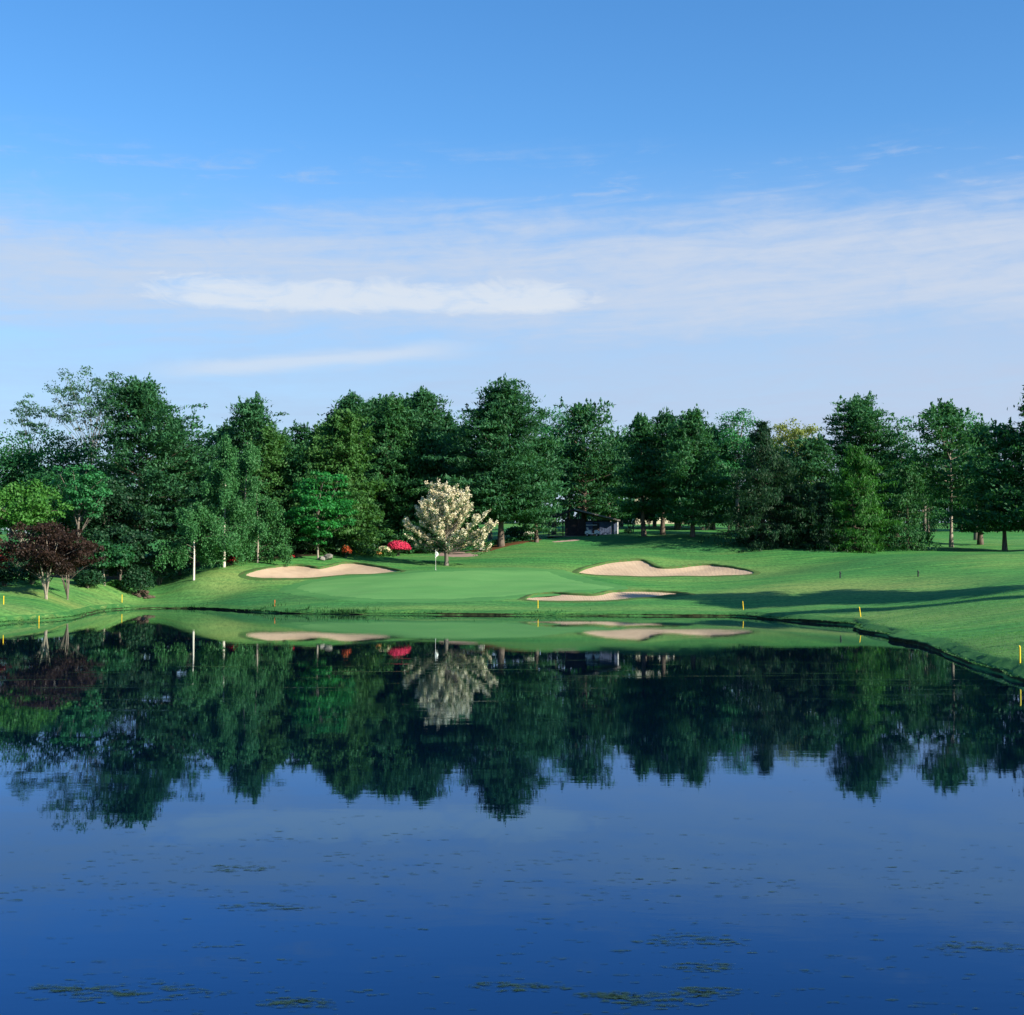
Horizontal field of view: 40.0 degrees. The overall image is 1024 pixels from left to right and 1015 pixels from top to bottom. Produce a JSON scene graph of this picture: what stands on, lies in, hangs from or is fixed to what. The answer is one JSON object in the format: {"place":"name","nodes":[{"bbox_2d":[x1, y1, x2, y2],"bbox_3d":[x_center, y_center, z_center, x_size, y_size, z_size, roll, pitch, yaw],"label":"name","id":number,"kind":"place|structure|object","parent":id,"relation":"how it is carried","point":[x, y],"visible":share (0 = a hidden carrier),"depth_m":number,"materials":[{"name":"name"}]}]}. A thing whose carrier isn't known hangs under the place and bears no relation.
{"place":"outdoors","nodes":[
{"label":"outdoors","id":0,"kind":"place"},
{"bbox_2d":[0,608,1023,1014],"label":"pond water","id":1,"kind":"structure","parent":0,"point":[822,778],"depth_m":27.73,"materials":[{"name":"blue liquid"}]},
{"bbox_2d":[72,982,210,1002],"bbox_3d":[-4.437,5.699,16.545,1.913,0.004,0.844,0,-2,0],"label":"algae mat","id":2,"kind":"object","parent":1,"relation":"on","point":[118,993],"visible":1,"depth_m":16.48,"materials":[{"name":"green plant"}]},
{"bbox_2d":[0,768,1023,1013],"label":"floating algae","id":3,"kind":"object","parent":1,"relation":"on","point":[534,932],"visible":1,"depth_m":20.98,"materials":[{"name":"green plant"}]},
{"bbox_2d":[604,993,711,1005],"bbox_3d":[1.694,5.690,16.288,1.372,0.004,0.569,0,-2,0],"label":"algae mat","id":4,"kind":"object","parent":1,"relation":"on","point":[634,1002],"visible":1,"depth_m":16.23,"materials":[{"name":"green plant"}]},
{"bbox_2d":[0,522,1023,668],"bbox_3d":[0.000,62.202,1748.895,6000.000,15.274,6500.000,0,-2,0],"label":"ground","id":5,"kind":"structure","parent":0,"point":[793,581],"depth_m":147.72,"materials":[{"name":"green plant"}]},
{"bbox_2d":[0,564,20,585],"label":"evergreen shrub","id":6,"kind":"object","parent":5,"relation":"on","point":[7,576],"visible":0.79,"depth_m":135.65,"materials":[{"name":"green plant"}]},
{"bbox_2d":[0,538,30,571],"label":"evergreen shrub","id":7,"kind":"object","parent":5,"relation":"on","point":[11,563],"visible":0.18,"depth_m":149.55,"materials":[{"name":"green plant"}]},
{"bbox_2d":[0,428,59,566],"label":"broadleaf tree","id":8,"kind":"object","parent":5,"relation":"on","point":[21,460],"visible":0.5,"depth_m":180.65,"materials":[{"name":"green plant"}]},
{"bbox_2d":[4,392,57,479],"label":"broadleaf tree","id":9,"kind":"object","parent":5,"relation":"on","point":[28,423],"visible":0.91,"depth_m":188.04,"materials":[{"name":"green plant"}]},
{"bbox_2d":[15,562,51,583],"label":"evergreen shrub","id":10,"kind":"object","parent":5,"relation":"on","point":[24,575],"visible":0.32,"depth_m":139.23,"materials":[{"name":"green plant"}]},
{"bbox_2d":[0,478,73,557],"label":"broadleaf tree","id":11,"kind":"object","parent":5,"relation":"on","point":[29,510],"visible":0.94,"depth_m":150.89,"materials":[{"name":"green plant"}]},
{"bbox_2d":[3,467,91,539],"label":"broadleaf tree","id":12,"kind":"object","parent":5,"relation":"on","point":[66,521],"visible":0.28,"depth_m":170.70,"materials":[{"name":"green plant"}]},
{"bbox_2d":[0,520,96,599],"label":"broadleaf tree","id":13,"kind":"object","parent":5,"relation":"on","point":[58,555],"visible":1,"depth_m":127.14,"materials":[{"name":"red plant"}]},
{"bbox_2d":[18,531,108,599],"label":"broadleaf tree","id":14,"kind":"object","parent":5,"relation":"on","point":[77,561],"visible":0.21,"depth_m":134.72,"materials":[{"name":"red plant"}]},
{"bbox_2d":[25,425,111,532],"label":"broadleaf tree","id":15,"kind":"object","parent":5,"relation":"on","point":[67,454],"visible":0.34,"depth_m":178.89,"materials":[{"name":"green plant"}]},
{"bbox_2d":[50,462,112,571],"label":"broadleaf tree","id":16,"kind":"object","parent":5,"relation":"on","point":[78,498],"visible":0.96,"depth_m":159.49,"materials":[{"name":"green plant"}]},
{"bbox_2d":[42,365,126,549],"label":"broadleaf tree","id":17,"kind":"object","parent":5,"relation":"on","point":[92,413],"visible":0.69,"depth_m":185.36,"materials":[{"name":"green plant"}]},
{"bbox_2d":[73,569,105,587],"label":"evergreen shrub","id":18,"kind":"object","parent":5,"relation":"on","point":[88,577],"visible":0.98,"depth_m":144.29,"materials":[{"name":"green plant"}]},
{"bbox_2d":[80,562,124,578],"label":"evergreen shrub","id":19,"kind":"object","parent":5,"relation":"on","point":[113,572],"visible":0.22,"depth_m":155.05,"materials":[{"name":"green plant"}]},
{"bbox_2d":[82,540,134,585],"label":"broadleaf tree","id":20,"kind":"object","parent":5,"relation":"on","point":[117,555],"visible":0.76,"depth_m":147.02,"materials":[{"name":"green plant"}]},
{"bbox_2d":[66,476,151,570],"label":"broadleaf tree","id":21,"kind":"object","parent":5,"relation":"on","point":[119,506],"visible":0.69,"depth_m":165.48,"materials":[{"name":"green plant"}]},
{"bbox_2d":[91,524,158,579],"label":"broadleaf tree","id":22,"kind":"object","parent":5,"relation":"on","point":[121,534],"visible":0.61,"depth_m":152.04,"materials":[{"name":"green plant"}]},
{"bbox_2d":[120,564,156,593],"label":"evergreen shrub","id":23,"kind":"object","parent":5,"relation":"on","point":[139,574],"visible":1,"depth_m":148.82,"materials":[{"name":"green plant"}]},
{"bbox_2d":[63,372,220,562],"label":"pine tree","id":24,"kind":"object","parent":5,"relation":"on","point":[146,407],"visible":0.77,"depth_m":171.48,"materials":[{"name":"green plant"}]},
{"bbox_2d":[132,590,154,598],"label":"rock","id":25,"kind":"object","parent":5,"relation":"on","point":[144,594],"visible":1,"depth_m":149.36,"materials":[{"name":"stone"}]},
{"bbox_2d":[141,548,181,584],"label":"evergreen shrub","id":26,"kind":"object","parent":5,"relation":"on","point":[169,570],"visible":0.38,"depth_m":156.69,"materials":[{"name":"green plant"}]},
{"bbox_2d":[163,545,195,574],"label":"evergreen shrub","id":27,"kind":"object","parent":5,"relation":"on","point":[186,567],"visible":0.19,"depth_m":159.45,"materials":[{"name":"green plant"}]},
{"bbox_2d":[145,413,223,547],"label":"pine tree","id":28,"kind":"object","parent":5,"relation":"on","point":[159,503],"visible":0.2,"depth_m":180.89,"materials":[{"name":"green plant"}]},
{"bbox_2d":[166,431,216,555],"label":"broadleaf tree","id":29,"kind":"object","parent":5,"relation":"on","point":[199,444],"visible":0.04,"depth_m":196.07,"materials":[{"name":"green plant"}]},
{"bbox_2d":[152,501,240,580],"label":"birch tree","id":30,"kind":"object","parent":5,"relation":"on","point":[198,525],"visible":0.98,"depth_m":152.58,"materials":[{"name":"green foliage"},{"name":"white birch bark"}]},
{"bbox_2d":[194,416,239,509],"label":"pine tree","id":31,"kind":"object","parent":5,"relation":"on","point":[225,426],"visible":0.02,"depth_m":193.71,"materials":[{"name":"green plant"}]},
{"bbox_2d":[199,433,257,567],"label":"birch tree","id":32,"kind":"object","parent":5,"relation":"on","point":[221,468],"visible":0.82,"depth_m":157.32,"materials":[{"name":"green plant"}]},
{"bbox_2d":[172,391,298,530],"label":"pine tree","id":33,"kind":"object","parent":5,"relation":"on","point":[250,418],"visible":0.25,"depth_m":187.05,"materials":[{"name":"green plant"}]},
{"bbox_2d":[220,440,269,558],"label":"birch tree","id":34,"kind":"object","parent":5,"relation":"on","point":[247,466],"visible":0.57,"depth_m":165.77,"materials":[{"name":"green plant"}]},
{"bbox_2d":[219,493,294,566],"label":"birch tree","id":35,"kind":"object","parent":5,"relation":"on","point":[257,506],"visible":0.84,"depth_m":161.72,"materials":[{"name":"green plant"}]},
{"bbox_2d":[225,421,314,555],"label":"hemlock tree","id":36,"kind":"object","parent":5,"relation":"on","point":[268,443],"visible":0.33,"depth_m":175.32,"materials":[{"name":"green plant"}]},
{"bbox_2d":[264,427,297,504],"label":"hemlock tree","id":37,"kind":"object","parent":5,"relation":"on","point":[288,450],"visible":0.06,"depth_m":185.30,"materials":[{"name":"green plant"}]},
{"bbox_2d":[285,534,313,553],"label":"evergreen shrub","id":38,"kind":"object","parent":5,"relation":"on","point":[302,543],"visible":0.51,"depth_m":171.12,"materials":[{"name":"green plant"}]},
{"bbox_2d":[288,419,312,451],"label":"pine tree","id":39,"kind":"object","parent":5,"relation":"on","point":[300,434],"visible":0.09,"depth_m":193.99,"materials":[{"name":"green plant"}]},
{"bbox_2d":[263,439,345,553],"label":"hemlock tree","id":40,"kind":"object","parent":5,"relation":"on","point":[298,468],"visible":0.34,"depth_m":174.79,"materials":[{"name":"green plant"}]},
{"bbox_2d":[282,471,358,559],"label":"broadleaf tree","id":41,"kind":"object","parent":5,"relation":"on","point":[310,527],"visible":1,"depth_m":165.19,"materials":[{"name":"green plant"}]},
{"bbox_2d":[238,561,406,579],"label":"sand bunker","id":42,"kind":"object","parent":5,"relation":"on","point":[293,572],"visible":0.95,"depth_m":159.43},
{"bbox_2d":[300,420,362,539],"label":"hemlock tree","id":43,"kind":"object","parent":5,"relation":"on","point":[314,433],"visible":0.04,"depth_m":187.89,"materials":[{"name":"green plant"}]},
{"bbox_2d":[319,536,348,553],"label":"evergreen shrub","id":44,"kind":"object","parent":5,"relation":"on","point":[337,542],"visible":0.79,"depth_m":171.93,"materials":[{"name":"green plant"}]},
{"bbox_2d":[276,407,396,557],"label":"hemlock tree","id":45,"kind":"object","parent":5,"relation":"on","point":[332,452],"visible":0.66,"depth_m":174.97,"materials":[{"name":"green plant"}]},
{"bbox_2d":[317,389,379,480],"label":"pine tree","id":46,"kind":"object","parent":5,"relation":"on","point":[346,401],"visible":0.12,"depth_m":193.71,"materials":[{"name":"green plant"}]},
{"bbox_2d":[346,462,401,552],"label":"hemlock tree","id":47,"kind":"object","parent":5,"relation":"on","point":[381,501],"visible":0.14,"depth_m":187.28,"materials":[{"name":"green plant"}]},
{"bbox_2d":[364,391,410,502],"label":"pine tree","id":48,"kind":"object","parent":5,"relation":"on","point":[375,402],"visible":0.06,"depth_m":196.84,"materials":[{"name":"green plant"}]},
{"bbox_2d":[387,540,411,555],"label":"azalea bush","id":49,"kind":"object","parent":5,"relation":"on","point":[397,546],"visible":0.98,"depth_m":181.11,"materials":[{"name":"pink plant"}]},
{"bbox_2d":[357,392,458,553],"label":"hemlock tree","id":50,"kind":"object","parent":5,"relation":"on","point":[387,451],"visible":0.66,"depth_m":188.32,"materials":[{"name":"green plant"}]},
{"bbox_2d":[384,428,457,553],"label":"hemlock tree","id":51,"kind":"object","parent":5,"relation":"on","point":[400,506],"visible":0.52,"depth_m":188.86,"materials":[{"name":"green plant"}]},
{"bbox_2d":[385,385,461,524],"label":"pine tree","id":52,"kind":"object","parent":5,"relation":"on","point":[424,405],"visible":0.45,"depth_m":193.27,"materials":[{"name":"green plant"}]},
{"bbox_2d":[428,411,459,478],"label":"pine tree","id":53,"kind":"object","parent":5,"relation":"on","point":[447,419],"visible":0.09,"depth_m":203.81,"materials":[{"name":"green plant"}]},
{"bbox_2d":[401,479,498,565],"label":"dogwood tree","id":54,"kind":"object","parent":5,"relation":"on","point":[445,532],"visible":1,"depth_m":165.25,"materials":[{"name":"white plant"}]},
{"bbox_2d":[279,567,627,602],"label":"green fringe","id":55,"kind":"object","parent":5,"relation":"on","point":[292,589],"visible":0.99,"depth_m":147.36,"materials":[{"name":"green plant"}]},
{"bbox_2d":[297,570,613,598],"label":"putting green","id":56,"kind":"object","parent":5,"relation":"on","point":[460,584],"visible":1,"depth_m":147.42,"materials":[{"name":"green plant"}]},
{"bbox_2d":[439,550,477,556],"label":"sand bunker","id":57,"kind":"structure","parent":5,"relation":"on","point":[458,555],"depth_m":179.47},
{"bbox_2d":[435,424,481,538],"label":"pine tree","id":58,"kind":"object","parent":5,"relation":"on","point":[464,442],"visible":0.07,"depth_m":199.56,"materials":[{"name":"green plant"}]},
{"bbox_2d":[417,373,570,546],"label":"pine tree","id":59,"kind":"object","parent":5,"relation":"on","point":[495,466],"visible":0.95,"depth_m":183.71,"materials":[{"name":"green plant"}]},
{"bbox_2d":[470,539,541,551],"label":"planting bed","id":60,"kind":"object","parent":5,"relation":"on","point":[494,547],"visible":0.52,"depth_m":186.84,"materials":[{"name":"brown soil"}]},
{"bbox_2d":[0,447,1023,534],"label":"distant woods","id":61,"kind":"object","parent":5,"relation":"on","point":[572,516],"depth_m":306.46,"materials":[{"name":"green plant"}]},
{"bbox_2d":[504,526,527,538],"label":"evergreen shrub","id":62,"kind":"object","parent":5,"relation":"on","point":[511,531],"visible":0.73,"depth_m":205.12,"materials":[{"name":"green plant"}]},
{"bbox_2d":[505,430,580,542],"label":"pine tree","id":63,"kind":"object","parent":5,"relation":"on","point":[547,453],"visible":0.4,"depth_m":189.24,"materials":[{"name":"green plant"}]},
{"bbox_2d":[528,406,570,534],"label":"broadleaf tree","id":64,"kind":"object","parent":5,"relation":"on","point":[548,429],"visible":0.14,"depth_m":221.82,"materials":[{"name":"green plant"}]},
{"bbox_2d":[534,511,566,527],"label":"evergreen shrub","id":65,"kind":"object","parent":5,"relation":"on","point":[557,521],"visible":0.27,"depth_m":231.21,"materials":[{"name":"green plant"}]},
{"bbox_2d":[548,434,597,518],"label":"broadleaf tree","id":66,"kind":"object","parent":5,"relation":"on","point":[566,484],"visible":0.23,"depth_m":212.47,"materials":[{"name":"green plant"}]},
{"bbox_2d":[547,508,619,536],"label":"golf shelter","id":67,"kind":"object","parent":5,"relation":"on","point":[574,527],"visible":0.69,"depth_m":206.57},
{"bbox_2d":[545,396,646,534],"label":"pine tree","id":68,"kind":"object","parent":5,"relation":"on","point":[584,418],"visible":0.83,"depth_m":210.63,"materials":[{"name":"green plant"}]},
{"bbox_2d":[517,589,695,602],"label":"sand bunker","id":69,"kind":"object","parent":5,"relation":"on","point":[608,595],"visible":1,"depth_m":140.31},
{"bbox_2d":[573,440,639,532],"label":"pine tree","id":70,"kind":"object","parent":5,"relation":"on","point":[607,512],"visible":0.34,"depth_m":214.73,"materials":[{"name":"green plant"}]},
{"bbox_2d":[591,419,632,526],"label":"broadleaf tree","id":71,"kind":"object","parent":5,"relation":"on","point":[607,429],"visible":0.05,"depth_m":245.70,"materials":[{"name":"green plant"}]},
{"bbox_2d":[588,425,636,521],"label":"pine tree","id":72,"kind":"object","parent":5,"relation":"on","point":[619,437],"visible":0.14,"depth_m":227.71,"materials":[{"name":"green plant"}]},
{"bbox_2d":[611,512,650,528],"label":"evergreen shrub","id":73,"kind":"object","parent":5,"relation":"on","point":[629,521],"visible":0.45,"depth_m":235.24,"materials":[{"name":"green plant"}]},
{"bbox_2d":[600,412,675,535],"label":"pine tree","id":74,"kind":"object","parent":5,"relation":"on","point":[641,424],"visible":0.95,"depth_m":195.92,"materials":[{"name":"green plant"}]},
{"bbox_2d":[618,406,701,534],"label":"pine tree","id":75,"kind":"object","parent":5,"relation":"on","point":[662,419],"visible":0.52,"depth_m":196.71,"materials":[{"name":"green plant"}]},
{"bbox_2d":[572,558,760,576],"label":"sand bunker","id":76,"kind":"object","parent":5,"relation":"on","point":[637,567],"visible":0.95,"depth_m":168.90},
{"bbox_2d":[645,416,707,529],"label":"pine tree","id":77,"kind":"object","parent":5,"relation":"on","point":[676,527],"visible":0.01,"depth_m":227.58,"materials":[{"name":"green plant"}]},
{"bbox_2d":[645,403,736,536],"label":"pine tree","id":78,"kind":"object","parent":5,"relation":"on","point":[691,434],"visible":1,"depth_m":189.83,"materials":[{"name":"green plant"}]},
{"bbox_2d":[677,510,726,529],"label":"evergreen shrub","id":79,"kind":"object","parent":5,"relation":"on","point":[709,513],"visible":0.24,"depth_m":225.38,"materials":[{"name":"green plant"}]},
{"bbox_2d":[693,423,745,529],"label":"pine tree","id":80,"kind":"object","parent":5,"relation":"on","point":[723,485],"visible":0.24,"depth_m":226.40,"materials":[{"name":"green plant"}]},
{"bbox_2d":[712,408,761,528],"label":"broadleaf tree","id":81,"kind":"object","parent":5,"relation":"on","point":[734,436],"visible":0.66,"depth_m":223.64,"materials":[{"name":"green plant"}]},
{"bbox_2d":[697,420,835,551],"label":"spruce tree","id":82,"kind":"object","parent":5,"relation":"on","point":[763,442],"visible":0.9,"depth_m":183.16,"materials":[{"name":"green plant"}]},
{"bbox_2d":[753,446,811,535],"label":"pine tree","id":83,"kind":"object","parent":5,"relation":"on","point":[786,456],"visible":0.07,"depth_m":198.90,"materials":[{"name":"green plant"}]},
{"bbox_2d":[771,417,821,483],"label":"broadleaf tree","id":84,"kind":"object","parent":5,"relation":"on","point":[792,434],"visible":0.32,"depth_m":221.12,"materials":[{"name":"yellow plant"}]},
{"bbox_2d":[776,432,862,539],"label":"broadleaf tree","id":85,"kind":"object","parent":5,"relation":"on","point":[815,454],"visible":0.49,"depth_m":189.22,"materials":[{"name":"green plant"}]},
{"bbox_2d":[781,480,859,552],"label":"spruce tree","id":86,"kind":"object","parent":5,"relation":"on","point":[818,506],"visible":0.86,"depth_m":179.72,"materials":[{"name":"green plant"}]},
{"bbox_2d":[796,445,905,553],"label":"spruce tree","id":87,"kind":"object","parent":5,"relation":"on","point":[859,503],"visible":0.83,"depth_m":178.81,"materials":[{"name":"green plant"}]},
{"bbox_2d":[790,391,936,546],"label":"pine tree","id":88,"kind":"object","parent":5,"relation":"on","point":[859,417],"visible":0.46,"depth_m":192.12,"materials":[{"name":"green plant"}]},
{"bbox_2d":[877,416,925,534],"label":"broadleaf tree","id":89,"kind":"object","parent":5,"relation":"on","point":[901,420],"visible":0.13,"depth_m":230.06,"materials":[{"name":"green plant"}]},
{"bbox_2d":[868,466,942,551],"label":"spruce tree","id":90,"kind":"object","parent":5,"relation":"on","point":[907,493],"visible":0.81,"depth_m":182.32,"materials":[{"name":"green plant"}]},
{"bbox_2d":[822,588,1023,667],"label":"lawn grass","id":91,"kind":"structure","parent":5,"relation":"on","point":[978,598],"depth_m":91.99,"materials":[{"name":"green plant"}]},
{"bbox_2d":[901,436,953,530],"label":"broadleaf tree","id":92,"kind":"object","parent":5,"relation":"on","point":[929,491],"visible":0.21,"depth_m":231.70,"materials":[{"name":"green plant"}]},
{"bbox_2d":[913,481,953,531],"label":"broadleaf tree","id":93,"kind":"object","parent":5,"relation":"on","point":[939,510],"visible":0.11,"depth_m":255.39,"materials":[{"name":"green plant"}]},
{"bbox_2d":[916,514,954,531],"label":"evergreen shrub","id":94,"kind":"object","parent":5,"relation":"on","point":[937,521],"visible":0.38,"depth_m":261.25,"materials":[{"name":"green plant"}]},
{"bbox_2d":[898,397,1004,546],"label":"pine tree","id":95,"kind":"object","parent":5,"relation":"on","point":[944,414],"visible":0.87,"depth_m":192.91,"materials":[{"name":"green plant"}]},
{"bbox_2d":[949,411,989,539],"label":"broadleaf tree","id":96,"kind":"object","parent":5,"relation":"on","point":[957,450],"visible":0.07,"depth_m":224.50,"materials":[{"name":"green plant"}]},
{"bbox_2d":[937,418,1016,544],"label":"pine tree","id":97,"kind":"object","parent":5,"relation":"on","point":[982,439],"visible":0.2,"depth_m":205.62,"materials":[{"name":"green plant"}]},
{"bbox_2d":[943,419,1023,549],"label":"pine tree","id":98,"kind":"object","parent":5,"relation":"on","point":[978,487],"visible":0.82,"depth_m":183.32,"materials":[{"name":"green plant"}]},
{"bbox_2d":[977,385,1023,530],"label":"pine tree","id":99,"kind":"object","parent":5,"relation":"on","point":[1019,517],"visible":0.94,"depth_m":180.19,"materials":[{"name":"green plant"}]},
{"bbox_2d":[0,601,1023,682],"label":"pond bank","id":100,"kind":"structure","parent":0,"point":[904,636],"depth_m":117.98,"materials":[{"name":"green plant"}]},
{"bbox_2d":[0,0,1023,533],"label":"sky","id":101,"kind":"structure","parent":0,"point":[776,210],"materials":[{"name":"blue"}]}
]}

